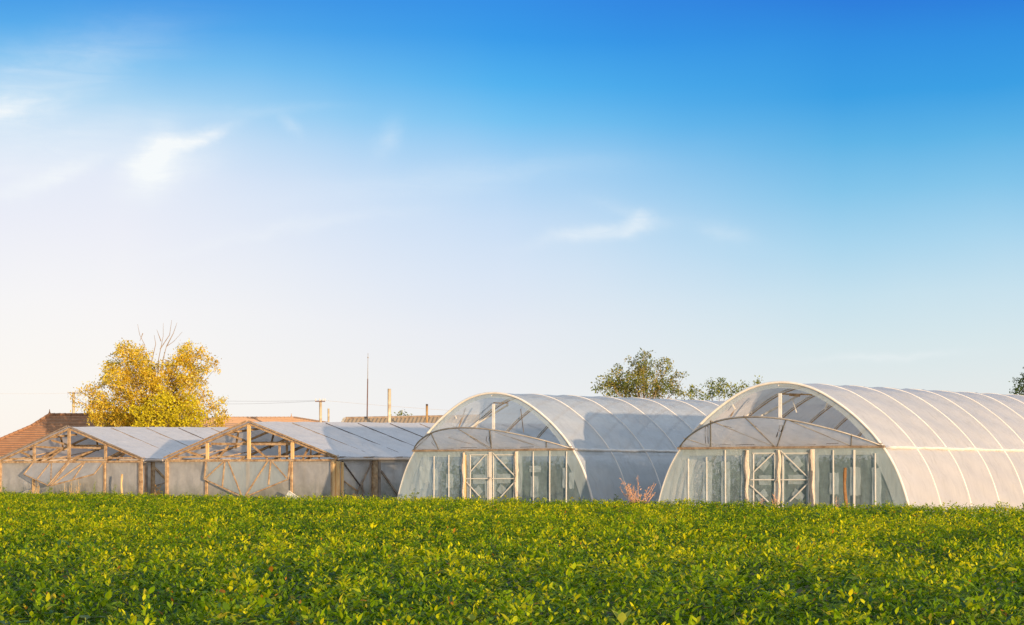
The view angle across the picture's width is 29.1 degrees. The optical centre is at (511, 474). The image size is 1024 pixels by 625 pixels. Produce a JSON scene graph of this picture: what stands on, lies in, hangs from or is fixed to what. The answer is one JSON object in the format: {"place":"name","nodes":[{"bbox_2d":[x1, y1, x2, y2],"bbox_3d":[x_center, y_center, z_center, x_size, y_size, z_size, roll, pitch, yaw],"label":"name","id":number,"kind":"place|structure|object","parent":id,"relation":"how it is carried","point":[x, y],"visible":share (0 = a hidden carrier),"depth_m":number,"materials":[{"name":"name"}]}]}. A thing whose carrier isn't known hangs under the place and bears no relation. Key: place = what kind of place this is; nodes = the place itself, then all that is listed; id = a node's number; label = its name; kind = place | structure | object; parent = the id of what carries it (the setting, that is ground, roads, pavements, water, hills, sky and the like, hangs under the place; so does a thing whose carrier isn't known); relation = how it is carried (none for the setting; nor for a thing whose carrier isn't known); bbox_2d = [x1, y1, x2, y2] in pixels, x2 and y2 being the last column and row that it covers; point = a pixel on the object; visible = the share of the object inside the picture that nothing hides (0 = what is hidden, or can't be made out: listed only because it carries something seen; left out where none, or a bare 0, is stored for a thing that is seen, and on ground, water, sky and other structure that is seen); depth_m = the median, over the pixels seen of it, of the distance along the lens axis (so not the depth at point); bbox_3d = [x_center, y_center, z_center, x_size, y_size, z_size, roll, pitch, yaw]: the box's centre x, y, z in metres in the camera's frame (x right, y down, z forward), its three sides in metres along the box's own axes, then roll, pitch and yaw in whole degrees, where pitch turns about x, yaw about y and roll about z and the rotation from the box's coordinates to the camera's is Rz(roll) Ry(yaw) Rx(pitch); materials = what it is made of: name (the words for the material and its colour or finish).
{"place":"outdoors","nodes":[
{"label":"outdoors","id":0,"kind":"place"},
{"bbox_2d":[0,620,33,624],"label":"broadleaf weed","id":1,"kind":"object","parent":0,"point":[9,623],"visible":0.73,"depth_m":11.43,"materials":[{"name":"green plant"}]},
{"bbox_2d":[0,409,137,459],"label":"brick house","id":2,"kind":"structure","parent":0,"point":[48,423],"depth_m":140.60,"materials":[{"name":"brick"}]},
{"bbox_2d":[185,413,326,427],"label":"brick house","id":3,"kind":"structure","parent":0,"point":[236,420],"depth_m":170.44,"materials":[{"name":"ceramic"}]},
{"bbox_2d":[341,415,442,422],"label":"barn","id":4,"kind":"structure","parent":0,"point":[408,419],"depth_m":127.71,"materials":[{"name":"concrete"}]},
{"bbox_2d":[0,490,1023,624],"bbox_3d":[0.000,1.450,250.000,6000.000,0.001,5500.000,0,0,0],"label":"ground","id":5,"kind":"structure","parent":0,"point":[702,618],"depth_m":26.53,"materials":[{"name":"green plant"}]},
{"bbox_2d":[68,391,78,412],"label":"utility pole","id":6,"kind":"object","parent":5,"relation":"on","point":[73,409],"visible":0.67,"depth_m":214.89,"materials":[{"name":"concrete"}]},
{"bbox_2d":[65,615,104,624],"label":"broadleaf weed","id":7,"kind":"object","parent":5,"relation":"on","point":[85,618],"visible":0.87,"depth_m":11.45,"materials":[{"name":"green plant"}]},
{"bbox_2d":[121,474,122,492],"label":"stake","id":8,"kind":"object","parent":5,"relation":"on","point":[121,483],"visible":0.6,"depth_m":89.26,"materials":[{"name":"brown wood"}]},
{"bbox_2d":[69,321,232,426],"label":"golden tree","id":9,"kind":"object","parent":5,"relation":"on","point":[149,379],"visible":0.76,"depth_m":127.06,"materials":[{"name":"yellow plant"}]},
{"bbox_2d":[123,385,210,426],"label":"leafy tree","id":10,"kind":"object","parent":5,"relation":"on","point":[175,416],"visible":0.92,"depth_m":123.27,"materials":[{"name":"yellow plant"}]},
{"bbox_2d":[0,426,333,497],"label":"wooden greenhouse","id":11,"kind":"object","parent":5,"relation":"on","point":[148,448],"visible":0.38,"depth_m":93.39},
{"bbox_2d":[286,491,297,498],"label":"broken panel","id":12,"kind":"object","parent":5,"relation":"on","point":[290,493],"visible":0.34,"depth_m":81.69,"materials":[{"name":"white plastic"}]},
{"bbox_2d":[162,420,434,502],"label":"wooden greenhouse","id":13,"kind":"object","parent":5,"relation":"on","point":[371,458],"visible":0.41,"depth_m":84.41,"materials":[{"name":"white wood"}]},
{"bbox_2d":[315,399,325,421],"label":"utility pole","id":14,"kind":"object","parent":5,"relation":"on","point":[320,410],"visible":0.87,"depth_m":154.91,"materials":[{"name":"concrete"}]},
{"bbox_2d":[367,357,368,415],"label":"antenna mast","id":15,"kind":"object","parent":5,"relation":"on","point":[367,391],"visible":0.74,"depth_m":134.96,"materials":[{"name":"metal"}]},
{"bbox_2d":[388,389,390,422],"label":"post","id":16,"kind":"object","parent":5,"relation":"on","point":[389,405],"visible":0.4,"depth_m":123.91,"materials":[{"name":"concrete"}]},
{"bbox_2d":[394,409,412,415],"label":"leafy tree","id":17,"kind":"object","parent":5,"relation":"on","point":[400,412],"visible":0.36,"depth_m":144.94,"materials":[{"name":"green plant"}]},
{"bbox_2d":[426,404,427,422],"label":"post","id":18,"kind":"object","parent":5,"relation":"on","point":[426,413],"visible":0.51,"depth_m":121.94,"materials":[{"name":"brown wood"}]},
{"bbox_2d":[461,614,484,624],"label":"broadleaf weed","id":19,"kind":"object","parent":5,"relation":"on","point":[471,618],"visible":0.96,"depth_m":11.25,"materials":[{"name":"green plant"}]},
{"bbox_2d":[397,392,724,513],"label":"polytunnel","id":20,"kind":"structure","parent":5,"relation":"on","point":[601,446],"depth_m":72.02,"materials":[{"name":"white plastic"}]},
{"bbox_2d":[466,454,488,512],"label":"door","id":21,"kind":"structure","parent":20,"relation":"in","point":[470,478],"depth_m":71.19,"materials":[{"name":"white wood"}]},
{"bbox_2d":[492,452,514,497],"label":"door","id":22,"kind":"structure","parent":20,"relation":"in","point":[493,454],"depth_m":70.53,"materials":[{"name":"white wood"}]},
{"bbox_2d":[439,458,580,505],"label":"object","id":23,"kind":"object","parent":20,"relation":"attached to","point":[557,491],"visible":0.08,"depth_m":72.86,"materials":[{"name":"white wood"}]},
{"bbox_2d":[612,610,630,624],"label":"broadleaf weed","id":24,"kind":"object","parent":5,"relation":"on","point":[621,617],"visible":1,"depth_m":10.97,"materials":[{"name":"green plant"}]},
{"bbox_2d":[620,477,655,505],"bbox_3d":[4.003,0.737,62.721,1.190,1.440,0.991,0,0,0],"label":"dried weed","id":25,"kind":"object","parent":5,"relation":"on","point":[632,495],"visible":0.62,"depth_m":62.77,"materials":[{"name":"pink"}]},
{"bbox_2d":[590,348,691,398],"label":"leafy tree","id":26,"kind":"object","parent":5,"relation":"on","point":[642,367],"visible":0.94,"depth_m":149.94,"materials":[{"name":"green plant"}]},
{"bbox_2d":[684,375,760,400],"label":"leafy tree","id":27,"kind":"object","parent":5,"relation":"on","point":[721,389],"visible":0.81,"depth_m":151.55,"materials":[{"name":"green plant"}]},
{"bbox_2d":[709,455,892,513],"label":"vegetable rows","id":28,"kind":"object","parent":5,"relation":"on","point":[825,469],"visible":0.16,"depth_m":63.06,"materials":[{"name":"green plant"}]},
{"bbox_2d":[658,381,1023,520],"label":"polytunnel","id":29,"kind":"structure","parent":5,"relation":"on","point":[929,447],"depth_m":62.28,"materials":[{"name":"white plastic"}]},
{"bbox_2d":[750,453,775,503],"bbox_3d":[7.792,0.360,61.223,0.882,2.080,0.061,0,0,35],"label":"door","id":30,"kind":"structure","parent":29,"relation":"in","point":[753,479],"depth_m":61.16,"materials":[{"name":"white wood"}]},
{"bbox_2d":[780,450,808,519],"bbox_3d":[8.683,0.323,60.599,1.000,2.153,0.061,0,0,35],"label":"door","id":31,"kind":"structure","parent":29,"relation":"in","point":[783,454],"depth_m":60.59,"materials":[{"name":"white wood"}]},
{"bbox_2d":[843,468,847,506],"bbox_3d":[9.892,0.622,58.489,0.160,1.660,0.103,0,0,0],"label":"stake","id":32,"kind":"object","parent":5,"relation":"on","point":[844,484],"visible":0.65,"depth_m":58.45,"materials":[{"name":"brown wood"}]},
{"bbox_2d":[1008,367,1023,394],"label":"leafy tree","id":33,"kind":"object","parent":5,"relation":"on","point":[1016,390],"visible":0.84,"depth_m":140.04,"materials":[{"name":"green plant"}]},
{"bbox_2d":[0,0,1023,436],"label":"sky","id":34,"kind":"structure","parent":0,"point":[464,199],"materials":[{"name":"blue"}]}
]}

